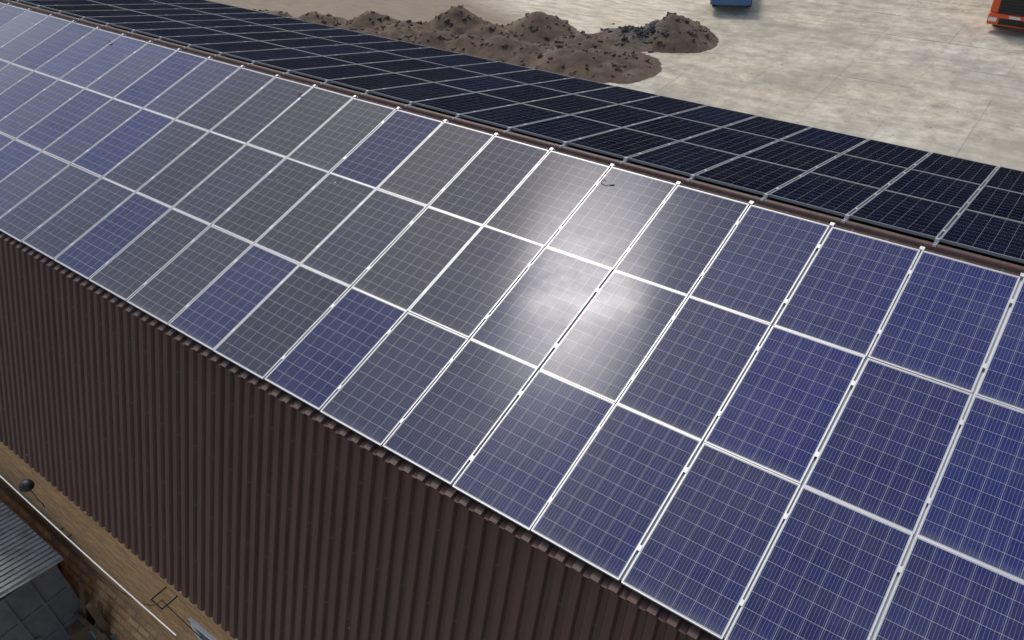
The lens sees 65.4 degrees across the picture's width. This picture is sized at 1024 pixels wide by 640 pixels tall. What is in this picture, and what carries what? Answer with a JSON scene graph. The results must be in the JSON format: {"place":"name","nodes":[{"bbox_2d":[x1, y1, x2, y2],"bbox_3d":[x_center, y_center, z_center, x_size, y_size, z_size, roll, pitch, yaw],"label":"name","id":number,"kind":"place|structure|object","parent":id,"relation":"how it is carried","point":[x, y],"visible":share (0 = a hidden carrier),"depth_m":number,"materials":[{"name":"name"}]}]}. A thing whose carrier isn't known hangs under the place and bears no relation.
{"place":"outdoors","nodes":[
{"label":"outdoors","id":0,"kind":"place"},
{"bbox_2d":[0,500,63,597],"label":"corrugated roof","id":1,"kind":"structure","parent":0,"point":[27,553],"depth_m":17.33,"materials":[{"name":"grey metal"}]},
{"bbox_2d":[0,565,94,639],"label":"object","id":2,"kind":"structure","parent":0,"point":[44,605],"depth_m":17.33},
{"bbox_2d":[67,619,94,639],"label":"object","id":3,"kind":"object","parent":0,"point":[78,629],"visible":0.38,"depth_m":18.11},
{"bbox_2d":[0,488,167,639],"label":"wooden wall","id":4,"kind":"structure","parent":0,"point":[123,619],"depth_m":18.24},
{"bbox_2d":[0,475,176,635],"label":"pipe","id":5,"kind":"object","parent":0,"point":[116,582],"visible":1,"depth_m":12.21,"materials":[{"name":"white metal"}]},
{"bbox_2d":[208,0,1021,156],"bbox_3d":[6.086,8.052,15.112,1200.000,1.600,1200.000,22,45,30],"label":"ground","id":6,"kind":"structure","parent":0,"point":[591,16],"depth_m":49.54,"materials":[{"name":"beige concrete"}]},
{"bbox_2d":[0,442,237,639],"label":"brick walls","id":7,"kind":"structure","parent":6,"relation":"on","point":[134,576],"depth_m":16.05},
{"bbox_2d":[18,479,44,507],"bbox_3d":[-7.347,2.662,12.240,0.443,0.411,0.220,22,45,30],"label":"lamp","id":8,"kind":"object","parent":7,"relation":"attached to","point":[26,485],"visible":1,"depth_m":12.17,"materials":[{"name":"black plastic"}]},
{"bbox_2d":[43,527,203,639],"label":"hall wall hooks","id":9,"kind":"object","parent":7,"relation":"attached to","point":[153,601],"visible":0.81,"depth_m":14.77,"materials":[{"name":"black metal"}]},
{"bbox_2d":[188,617,216,639],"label":"hall wall windows","id":10,"kind":"structure","parent":7,"relation":"in","point":[201,631],"depth_m":13.83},
{"bbox_2d":[0,0,1023,639],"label":"corrugated roof sheets","id":11,"kind":"object","parent":7,"relation":"attached to","point":[234,500],"visible":0.25,"depth_m":10.70,"materials":[{"name":"brown metal"}]},
{"bbox_2d":[0,0,1023,276],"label":"roof ridge cap","id":12,"kind":"object","parent":11,"relation":"on","point":[852,226],"visible":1,"depth_m":11.08,"materials":[{"name":"metal"}]},
{"bbox_2d":[0,3,1023,639],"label":"solar panels","id":13,"kind":"object","parent":11,"relation":"on","point":[834,559],"visible":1,"depth_m":9.24,"materials":[{"name":"blue glass"}]},
{"bbox_2d":[2,0,1023,639],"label":"clamps","id":14,"kind":"object","parent":11,"relation":"on","point":[832,224],"visible":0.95,"depth_m":8.50,"materials":[{"name":"silver metal"}]},
{"bbox_2d":[16,0,1023,263],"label":"solar panels","id":15,"kind":"structure","parent":14,"relation":"on","point":[930,194],"depth_m":13.25,"materials":[{"name":"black glass"}]},
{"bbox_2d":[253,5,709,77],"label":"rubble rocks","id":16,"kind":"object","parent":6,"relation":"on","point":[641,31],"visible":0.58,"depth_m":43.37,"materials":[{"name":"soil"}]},
{"bbox_2d":[263,7,718,83],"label":"soil mound","id":17,"kind":"object","parent":6,"relation":"on","point":[579,59],"visible":0.58,"depth_m":42.74,"materials":[{"name":"brown soil"}]},
{"bbox_2d":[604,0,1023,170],"bbox_3d":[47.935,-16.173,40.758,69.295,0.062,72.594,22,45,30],"label":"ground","id":18,"kind":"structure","parent":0,"point":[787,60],"depth_m":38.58,"materials":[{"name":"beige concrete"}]},
{"bbox_2d":[710,0,751,6],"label":"car","id":19,"kind":"object","parent":18,"relation":"on","point":[731,2],"visible":1,"depth_m":45.78,"materials":[{"name":"paint"}]},
{"bbox_2d":[986,0,1023,28],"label":"truck cab","id":20,"kind":"object","parent":18,"relation":"on","point":[994,9],"visible":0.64,"depth_m":40.74,"materials":[{"name":"metal"}]},
{"bbox_2d":[988,16,1020,21],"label":"truck lamps","id":21,"kind":"object","parent":20,"relation":"attached to","point":[994,19],"visible":1,"depth_m":40.90,"materials":[{"name":"white glass"}]},
{"bbox_2d":[997,0,1023,27],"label":"truck grille","id":22,"kind":"object","parent":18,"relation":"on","point":[1013,7],"visible":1,"depth_m":40.35,"materials":[{"name":"black plastic"}]},
{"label":"concrete passage paving","id":23,"kind":"structure","parent":0,"visible":0},
{"bbox_2d":[58,562,111,639],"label":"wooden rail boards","id":24,"kind":"object","parent":23,"relation":"on","point":[102,625],"visible":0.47,"depth_m":17.79,"materials":[{"name":"brown wood"}]},
{"bbox_2d":[90,622,115,639],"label":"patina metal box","id":25,"kind":"object","parent":23,"relation":"on","point":[111,635],"visible":0.15,"depth_m":17.99,"materials":[{"name":"metal"}]}
]}

